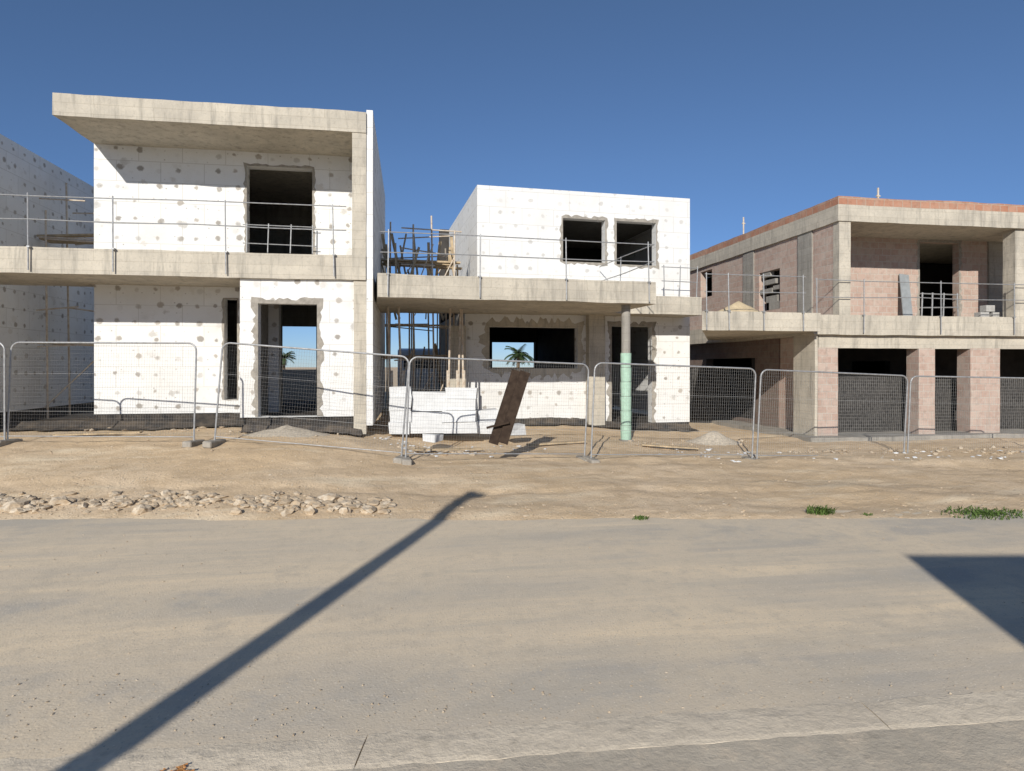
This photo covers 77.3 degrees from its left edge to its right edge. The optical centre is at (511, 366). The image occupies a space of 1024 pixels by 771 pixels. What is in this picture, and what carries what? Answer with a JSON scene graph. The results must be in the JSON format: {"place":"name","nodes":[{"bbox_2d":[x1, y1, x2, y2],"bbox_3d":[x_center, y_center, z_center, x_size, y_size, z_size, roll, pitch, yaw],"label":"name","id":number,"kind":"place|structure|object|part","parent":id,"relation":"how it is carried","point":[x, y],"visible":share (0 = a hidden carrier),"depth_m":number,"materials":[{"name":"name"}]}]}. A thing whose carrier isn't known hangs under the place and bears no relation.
{"place":"outdoors","nodes":[
{"label":"outdoors","id":0,"kind":"place"},
{"bbox_2d":[0,510,1023,758],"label":"road","id":1,"kind":"structure","parent":0,"point":[762,588],"depth_m":5.28,"materials":[{"name":"beige asphalt"}]},
{"bbox_2d":[0,689,1023,770],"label":"kerb","id":2,"kind":"structure","parent":1,"relation":"on","point":[410,746],"depth_m":3.60,"materials":[{"name":"concrete"}]},
{"bbox_2d":[160,763,194,770],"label":"orange litter","id":3,"kind":"object","parent":2,"relation":"on","point":[181,768],"visible":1,"depth_m":3.30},
{"bbox_2d":[0,519,1023,748],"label":"road grit","id":4,"kind":"object","parent":1,"relation":"on","point":[384,695],"visible":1,"depth_m":4.12,"materials":[{"name":"gravel"}]},
{"bbox_2d":[632,514,648,519],"bbox_3d":[1.755,2.070,8.798,0.287,0.059,0.144,0,0,-9],"label":"weed tuft","id":5,"kind":"object","parent":1,"relation":"on","point":[640,517],"visible":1,"depth_m":8.79,"materials":[{"name":"green plant"}]},
{"bbox_2d":[0,367,1023,520],"bbox_3d":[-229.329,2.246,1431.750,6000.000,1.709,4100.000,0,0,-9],"label":"ground","id":6,"kind":"structure","parent":0,"point":[505,482],"depth_m":11.31,"materials":[{"name":"beige soil"}]},
{"bbox_2d":[0,342,18,439],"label":"fence panel","id":7,"kind":"object","parent":6,"relation":"on","point":[4,388],"visible":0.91,"depth_m":12.73,"materials":[{"name":"metal"}]},
{"bbox_2d":[31,508,45,513],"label":"stone","id":8,"kind":"object","parent":6,"relation":"on","point":[36,510],"visible":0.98,"depth_m":9.02,"materials":[{"name":"stone"}]},
{"bbox_2d":[0,134,93,421],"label":"unfinished house","id":9,"kind":"structure","parent":6,"relation":"on","point":[23,171],"depth_m":17.83,"materials":[{"name":"concrete"}]},
{"bbox_2d":[48,495,70,504],"bbox_3d":[-6.633,1.996,9.387,0.270,0.205,0.289,0,0,-35],"label":"stone","id":10,"kind":"object","parent":6,"relation":"on","point":[61,500],"visible":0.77,"depth_m":9.31,"materials":[{"name":"stone"}]},
{"bbox_2d":[36,183,93,418],"bbox_3d":[-11.948,-1.942,17.936,2.285,6.684,1.250,0,0,-9],"label":"scaffold","id":11,"kind":"object","parent":6,"relation":"on","point":[66,238],"visible":0.46,"depth_m":17.36,"materials":[{"name":"metal"}]},
{"bbox_2d":[53,431,142,435],"bbox_3d":[-8.887,1.436,13.750,1.694,0.064,0.160,0,0,-10],"label":"scrap plank","id":12,"kind":"object","parent":6,"relation":"on","point":[94,433],"visible":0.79,"depth_m":13.69,"materials":[{"name":"beige wood"}]},
{"bbox_2d":[0,342,204,446],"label":"fence panel","id":13,"kind":"object","parent":6,"relation":"on","point":[190,443],"visible":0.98,"depth_m":12.84,"materials":[{"name":"metal"}]},
{"bbox_2d":[0,418,241,430],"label":"black membrane","id":14,"kind":"object","parent":6,"relation":"on","point":[56,425],"visible":0.88,"depth_m":15.29,"materials":[{"name":"black plastic"}]},
{"bbox_2d":[132,504,151,514],"bbox_3d":[-5.246,2.041,9.069,0.242,0.188,0.226,0,0,-33],"label":"stone","id":15,"kind":"object","parent":6,"relation":"on","point":[142,508],"visible":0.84,"depth_m":9.02,"materials":[{"name":"stone"}]},
{"bbox_2d":[160,489,175,495],"bbox_3d":[-5.267,1.966,9.779,0.215,0.178,0.189,0,0,35],"label":"stone","id":16,"kind":"object","parent":6,"relation":"on","point":[167,492],"visible":0.55,"depth_m":9.74,"materials":[{"name":"stone"}]},
{"bbox_2d":[0,93,384,434],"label":"unfinished house","id":17,"kind":"structure","parent":6,"relation":"on","point":[168,283],"depth_m":15.48,"materials":[{"name":"raw concrete"},{"name":"white painted blockwork"}]},
{"bbox_2d":[0,192,345,276],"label":"guard rail","id":18,"kind":"object","parent":17,"relation":"on","point":[113,222],"visible":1,"depth_m":13.85,"materials":[{"name":"metal"}]},
{"bbox_2d":[243,223,315,253],"bbox_3d":[-5.770,-3.030,15.928,1.745,1.020,0.120,0,0,-9],"label":"guard rail","id":19,"kind":"object","parent":17,"relation":"on","point":[268,244],"visible":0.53,"depth_m":15.87,"materials":[{"name":"metal"}]},
{"bbox_2d":[0,490,396,514],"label":"rubble strip","id":20,"kind":"object","parent":6,"relation":"on","point":[256,502],"visible":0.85,"depth_m":9.36,"materials":[{"name":"stone"}]},
{"bbox_2d":[0,499,29,511],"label":"stone","id":21,"kind":"object","parent":20,"relation":"on","point":[9,505],"visible":0.75,"depth_m":9.13,"materials":[{"name":"stone"}]},
{"bbox_2d":[185,495,199,500],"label":"stone","id":22,"kind":"object","parent":20,"relation":"on","point":[190,497],"visible":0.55,"depth_m":9.48,"materials":[{"name":"stone"}]},
{"bbox_2d":[207,497,223,502],"bbox_3d":[-4.391,1.986,9.437,0.246,0.131,0.208,0,0,-9],"label":"stone","id":23,"kind":"object","parent":6,"relation":"on","point":[213,500],"visible":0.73,"depth_m":9.38,"materials":[{"name":"stone"}]},
{"bbox_2d":[233,499,246,505],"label":"stone","id":24,"kind":"object","parent":6,"relation":"on","point":[237,502],"visible":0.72,"depth_m":9.25,"materials":[{"name":"stone"}]},
{"bbox_2d":[261,495,274,500],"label":"stone","id":25,"kind":"object","parent":6,"relation":"on","point":[265,498],"visible":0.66,"depth_m":9.47,"materials":[{"name":"stone"}]},
{"bbox_2d":[242,425,328,436],"bbox_3d":[-4.920,1.416,14.000,2.300,0.294,1.252,0,0,-9],"label":"gravel heap","id":26,"kind":"object","parent":6,"relation":"on","point":[291,432],"visible":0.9,"depth_m":13.73,"materials":[{"name":"beige gravel"}]},
{"bbox_2d":[280,509,293,516],"bbox_3d":[-3.165,2.056,9.008,0.178,0.120,0.233,0,0,-24],"label":"stone","id":27,"kind":"object","parent":6,"relation":"on","point":[286,512],"visible":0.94,"depth_m":8.94,"materials":[{"name":"stone"}]},
{"bbox_2d":[283,351,295,368],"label":"palm tree","id":28,"kind":"object","parent":6,"relation":"on","point":[285,356],"visible":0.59,"depth_m":59.91,"materials":[{"name":"green plant"}]},
{"bbox_2d":[283,369,315,399],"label":"garden wall","id":29,"kind":"structure","parent":6,"relation":"on","point":[295,383],"depth_m":25.96,"materials":[{"name":"grey concrete"}]},
{"bbox_2d":[239,424,361,435],"bbox_3d":[-4.710,1.433,14.312,2.613,0.276,0.446,0,0,-9],"label":"black membrane","id":30,"kind":"object","parent":6,"relation":"on","point":[341,429],"visible":0.59,"depth_m":14.50,"materials":[{"name":"black plastic"}]},
{"bbox_2d":[202,342,408,463],"bbox_3d":[-3.969,0.690,12.633,3.968,2.098,0.600,4,0,4],"label":"fence panel","id":31,"kind":"object","parent":6,"relation":"on","point":[214,442],"visible":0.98,"depth_m":12.63,"materials":[{"name":"metal"}]},
{"bbox_2d":[304,505,316,514],"bbox_3d":[-2.838,2.040,9.019,0.162,0.176,0.185,0,0,-9],"label":"stone","id":32,"kind":"object","parent":6,"relation":"on","point":[310,510],"visible":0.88,"depth_m":8.95,"materials":[{"name":"stone"}]},
{"bbox_2d":[317,493,341,500],"bbox_3d":[-2.735,1.990,9.598,0.386,0.204,0.357,0,0,11],"label":"stone","id":33,"kind":"object","parent":6,"relation":"on","point":[331,496],"visible":0.57,"depth_m":9.48,"materials":[{"name":"stone"}]},
{"bbox_2d":[339,507,350,514],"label":"stone","id":34,"kind":"object","parent":6,"relation":"on","point":[344,510],"visible":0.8,"depth_m":9.02,"materials":[{"name":"stone"}]},
{"bbox_2d":[360,505,376,513],"bbox_3d":[-2.057,2.050,9.181,0.226,0.121,0.312,0,0,-9],"label":"stone","id":35,"kind":"object","parent":6,"relation":"on","point":[368,509],"visible":0.97,"depth_m":9.10,"materials":[{"name":"stone"}]},
{"bbox_2d":[387,307,392,398],"bbox_3d":[-3.194,0.115,16.749,0.165,3.372,0.081,0,0,-13],"label":"steel prop","id":36,"kind":"object","parent":6,"relation":"on","point":[389,362],"visible":0.5,"depth_m":16.72,"materials":[{"name":"metal"}]},
{"bbox_2d":[389,385,411,434],"bbox_3d":[-2.682,1.037,15.406,0.551,1.163,0.503,0,0,-9],"label":"foam bale","id":37,"kind":"object","parent":6,"relation":"on","point":[399,408],"visible":0.91,"depth_m":15.21},
{"bbox_2d":[398,307,403,384],"bbox_3d":[-2.918,0.115,16.817,0.181,3.372,0.081,0,0,-13],"label":"steel prop","id":38,"kind":"object","parent":6,"relation":"on","point":[400,365],"visible":0.5,"depth_m":16.79,"materials":[{"name":"metal"}]},
{"bbox_2d":[385,266,444,406],"bbox_3d":[-3.718,-1.234,24.290,2.895,5.868,1.050,0,0,-13],"label":"scaffold","id":39,"kind":"object","parent":6,"relation":"on","point":[411,328],"visible":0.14,"depth_m":24.00,"materials":[{"name":"metal"}]},
{"bbox_2d":[398,348,438,393],"bbox_3d":[-4.179,0.343,28.998,1.900,2.249,4.595,0,0,-9],"label":"parked van","id":40,"kind":"object","parent":6,"relation":"on","point":[418,351],"visible":0.14,"depth_m":26.87,"materials":[{"name":"white paint"}]},
{"bbox_3d":[-3.842,-0.192,26.895,1.400,0.520,0.074,0,0,-9],"label":"rear window","id":41,"kind":"part","parent":40,"relation":"part of","materials":[{"name":"black glass"}]},
{"bbox_2d":[381,216,461,419],"bbox_3d":[-2.794,-1.443,19.400,2.690,6.104,1.498,0,0,-13],"label":"scaffold","id":42,"kind":"object","parent":6,"relation":"on","point":[397,262],"visible":0.55,"depth_m":19.13,"materials":[{"name":"metal"}]},
{"bbox_2d":[410,412,443,433],"bbox_3d":[-2.046,1.337,15.575,0.802,0.532,0.546,0,0,1],"label":"foam bale","id":43,"kind":"object","parent":6,"relation":"on","point":[423,426],"visible":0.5,"depth_m":15.31},
{"bbox_2d":[412,391,447,411],"bbox_3d":[-1.975,0.843,15.617,0.862,0.486,0.521,0,0,-4],"label":"foam bale","id":44,"kind":"object","parent":43,"relation":"on","point":[426,401],"visible":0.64,"depth_m":15.36},
{"bbox_2d":[422,433,442,441],"bbox_3d":[-1.777,1.596,14.454,0.372,0.190,0.315,0,0,28],"label":"foam bale","id":45,"kind":"object","parent":6,"relation":"on","point":[434,437],"visible":1,"depth_m":14.32},
{"bbox_2d":[413,448,483,450],"bbox_3d":[-1.379,1.805,14.000,1.616,0.119,0.160,0,0,-30],"label":"scrap plank","id":46,"kind":"object","parent":6,"relation":"on","point":[428,449],"visible":0.93,"depth_m":13.86,"materials":[{"name":"beige wood"}]},
{"bbox_2d":[447,308,450,386],"bbox_3d":[-1.692,0.115,17.166,0.129,3.371,0.081,0,0,-13],"label":"steel prop","id":47,"kind":"object","parent":6,"relation":"on","point":[448,370],"visible":0.5,"depth_m":17.14,"materials":[{"name":"metal"}]},
{"bbox_2d":[450,326,465,386],"bbox_3d":[-1.586,0.250,18.743,0.471,2.900,0.030,0,0,-13],"label":"formwork sheet","id":48,"kind":"object","parent":6,"relation":"on","point":[454,340],"visible":0.21,"depth_m":18.71,"materials":[{"name":"wood"}]},
{"bbox_2d":[456,309,460,386],"bbox_3d":[-1.452,0.115,17.443,0.152,3.371,0.081,0,0,-13],"label":"steel prop","id":49,"kind":"object","parent":6,"relation":"on","point":[458,374],"visible":0.5,"depth_m":17.42,"materials":[{"name":"metal"}]},
{"bbox_2d":[441,410,478,433],"bbox_3d":[-1.242,1.328,15.570,0.876,0.544,0.637,0,0,1],"label":"foam bale","id":50,"kind":"object","parent":6,"relation":"on","point":[465,424],"visible":0.71,"depth_m":15.27},
{"bbox_2d":[445,386,477,410],"bbox_3d":[-1.222,0.773,15.572,0.748,0.585,0.555,0,0,2],"label":"foam bale","id":51,"kind":"object","parent":50,"relation":"on","point":[464,400],"visible":0.96,"depth_m":15.32},
{"bbox_2d":[461,309,465,386],"bbox_3d":[-1.332,0.115,17.481,0.126,3.371,0.081,0,0,-13],"label":"steel prop","id":52,"kind":"object","parent":6,"relation":"on","point":[463,373],"visible":0.48,"depth_m":17.45,"materials":[{"name":"metal"}]},
{"bbox_2d":[477,409,497,433],"bbox_3d":[-0.624,1.337,15.793,0.531,0.600,0.454,0,0,-9],"label":"foam bale","id":53,"kind":"object","parent":6,"relation":"on","point":[484,419],"visible":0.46,"depth_m":15.61},
{"bbox_2d":[401,356,588,464],"bbox_3d":[-0.230,0.909,12.882,3.898,2.098,0.600,2,1,-16],"label":"fence panel","id":54,"kind":"object","parent":6,"relation":"on","point":[406,460],"visible":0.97,"depth_m":12.79,"materials":[{"name":"metal"}]},
{"bbox_2d":[486,369,529,444],"bbox_3d":[-0.071,0.807,12.774,0.920,1.526,0.289,0,0,-23],"label":"leaning board","id":55,"kind":"object","parent":54,"relation":"attached to","point":[502,426],"visible":1,"depth_m":12.77,"materials":[{"name":"brown wood"}]},
{"bbox_2d":[1,426,1023,519],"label":"scattered gravel","id":56,"kind":"structure","parent":6,"relation":"on","point":[815,451],"depth_m":13.69,"materials":[{"name":"beige gravel"}]},
{"bbox_2d":[511,424,525,435],"bbox_3d":[0.050,1.516,15.364,0.488,0.247,0.389,0,0,-33],"label":"foam bale","id":57,"kind":"object","parent":6,"relation":"on","point":[516,429],"visible":0.43,"depth_m":15.24},
{"bbox_2d":[504,344,533,367],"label":"palm tree","id":58,"kind":"object","parent":6,"relation":"on","point":[519,355],"visible":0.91,"depth_m":49.73,"materials":[{"name":"green plant"}]},
{"bbox_2d":[376,185,701,424],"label":"unfinished house","id":59,"kind":"structure","parent":6,"relation":"on","point":[522,300],"depth_m":19.66,"materials":[{"name":"grey concrete"}]},
{"bbox_2d":[380,229,654,301],"bbox_3d":[0.973,-2.370,15.897,7.735,1.501,3.327,0,0,-42],"label":"guard rail","id":60,"kind":"object","parent":59,"relation":"on","point":[565,258],"visible":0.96,"depth_m":15.32,"materials":[{"name":"metal"}]},
{"bbox_2d":[662,265,697,296],"bbox_3d":[5.086,-2.585,19.449,1.209,0.971,0.120,0,0,-13],"label":"guard rail","id":61,"kind":"object","parent":59,"relation":"on","point":[680,267],"visible":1,"depth_m":19.40,"materials":[{"name":"metal"}]},
{"bbox_2d":[526,440,586,445],"bbox_3d":[1.053,1.801,15.100,1.461,0.069,0.160,0,0,-16],"label":"scrap plank","id":62,"kind":"object","parent":6,"relation":"on","point":[549,443],"visible":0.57,"depth_m":15.05,"materials":[{"name":"beige wood"}]},
{"bbox_2d":[514,417,699,430],"bbox_3d":[2.443,1.770,19.415,6.879,0.448,0.868,0,0,-13],"label":"black membrane","id":63,"kind":"object","parent":6,"relation":"on","point":[613,424],"visible":0.73,"depth_m":19.71,"materials":[{"name":"black plastic"}]},
{"bbox_2d":[619,304,632,441],"bbox_3d":[2.916,0.180,16.387,0.280,3.560,0.280,0,0,-13],"label":"round concrete column","id":64,"kind":"object","parent":6,"relation":"on","point":[625,354],"visible":0.85,"depth_m":16.28,"materials":[{"name":"green concrete"}]},
{"bbox_2d":[582,362,755,462],"bbox_3d":[3.460,1.013,13.512,3.894,2.098,0.600,2,1,-13],"label":"fence panel","id":65,"kind":"object","parent":6,"relation":"on","point":[590,459],"visible":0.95,"depth_m":13.49,"materials":[{"name":"metal"}]},
{"bbox_2d":[642,443,698,448],"bbox_3d":[3.736,1.886,15.150,1.299,0.087,0.160,0,0,13],"label":"scrap plank","id":66,"kind":"object","parent":6,"relation":"on","point":[670,446],"visible":1,"depth_m":15.10,"materials":[{"name":"beige wood"}]},
{"bbox_2d":[374,437,1023,461],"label":"foam scraps","id":67,"kind":"object","parent":6,"relation":"on","point":[678,452],"visible":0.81,"depth_m":14.46,"materials":[{"name":"white plastic"}]},
{"bbox_2d":[690,368,729,422],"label":"block wall","id":68,"kind":"structure","parent":6,"relation":"on","point":[722,388],"depth_m":23.02,"materials":[{"name":"grey concrete"}]},
{"bbox_2d":[686,431,740,445],"bbox_3d":[5.350,1.889,17.000,1.800,0.374,0.980,0,0,-9],"label":"gravel heap","id":69,"kind":"object","parent":6,"relation":"on","point":[709,439],"visible":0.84,"depth_m":16.77,"materials":[{"name":"beige gravel"}]},
{"bbox_2d":[806,504,836,514],"bbox_3d":[4.389,2.032,9.084,0.574,0.132,0.356,0,0,-9],"label":"weed tuft","id":70,"kind":"object","parent":6,"relation":"on","point":[822,510],"visible":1,"depth_m":9.06,"materials":[{"name":"green plant"}]},
{"bbox_2d":[753,369,907,458],"bbox_3d":[7.305,1.169,14.487,4.146,2.098,0.600,2,1,-15],"label":"fence panel","id":71,"kind":"object","parent":6,"relation":"on","point":[863,405],"visible":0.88,"depth_m":14.43,"materials":[{"name":"metal"}]},
{"bbox_2d":[690,196,1023,441],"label":"unfinished house","id":72,"kind":"structure","parent":6,"relation":"on","point":[858,239],"depth_m":19.06,"materials":[{"name":"concrete"}]},
{"bbox_2d":[719,301,759,311],"bbox_3d":[6.393,-1.649,18.038,1.900,0.419,1.034,0,0,-9],"label":"gravel heap","id":73,"kind":"object","parent":72,"relation":"on","point":[738,306],"visible":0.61,"depth_m":17.82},
{"bbox_2d":[704,272,805,330],"bbox_3d":[6.470,-1.720,17.027,2.883,1.501,0.120,0,0,-9],"label":"guard rail","id":74,"kind":"object","parent":72,"relation":"on","point":[728,291],"visible":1,"depth_m":16.98,"materials":[{"name":"metal"}]},
{"bbox_2d":[899,274,912,315],"bbox_3d":[12.268,-2.170,19.931,0.312,1.506,0.578,0,0,15],"label":"leaning sheet","id":75,"kind":"object","parent":72,"relation":"on","point":[906,302],"visible":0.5,"depth_m":19.93,"materials":[{"name":"white"}]},
{"bbox_2d":[815,278,1023,333],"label":"guard rail","id":76,"kind":"object","parent":72,"relation":"on","point":[940,298],"visible":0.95,"depth_m":18.05,"materials":[{"name":"metal"}]},
{"bbox_2d":[920,292,959,315],"bbox_3d":[13.567,-1.881,20.340,1.389,0.921,0.124,0,0,-9],"label":"guard rail","id":77,"kind":"object","parent":72,"relation":"on","point":[943,294],"visible":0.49,"depth_m":20.26,"materials":[{"name":"metal"}]},
{"bbox_2d":[974,312,988,316],"bbox_3d":[14.232,-1.548,19.395,0.300,0.195,0.240,0,0,-9],"label":"concrete block","id":78,"kind":"object","parent":72,"relation":"on","point":[984,314],"depth_m":19.29,"materials":[{"name":"grey concrete"}]},
{"bbox_2d":[980,305,994,311],"bbox_3d":[14.427,-1.758,19.426,0.300,0.195,0.240,0,0,-9],"label":"concrete block","id":79,"kind":"object","parent":78,"relation":"on","point":[987,308],"depth_m":19.32,"materials":[{"name":"grey concrete"}]},
{"bbox_2d":[989,312,1001,316],"bbox_3d":[14.654,-1.548,19.463,0.300,0.195,0.240,0,0,-9],"label":"concrete block","id":80,"kind":"object","parent":72,"relation":"on","point":[995,314],"depth_m":19.35,"materials":[{"name":"grey concrete"}]},
{"bbox_2d":[907,375,1023,452],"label":"fence panel","id":81,"kind":"object","parent":6,"relation":"on","point":[971,395],"visible":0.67,"depth_m":15.11,"materials":[{"name":"metal"}]},
{"bbox_2d":[937,505,1022,519],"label":"weed tuft","id":82,"kind":"object","parent":6,"relation":"on","point":[984,512],"visible":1,"depth_m":9.08,"materials":[{"name":"green plant"}]},
{"bbox_2d":[0,0,1023,366],"label":"sky","id":83,"kind":"structure","parent":0,"point":[762,112],"materials":[{"name":"blue"}]},
{"bbox_2d":[333,720,1023,770],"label":"pavement","id":84,"kind":"structure","parent":0,"point":[994,746],"depth_m":3.43,"materials":[{"name":"concrete"}]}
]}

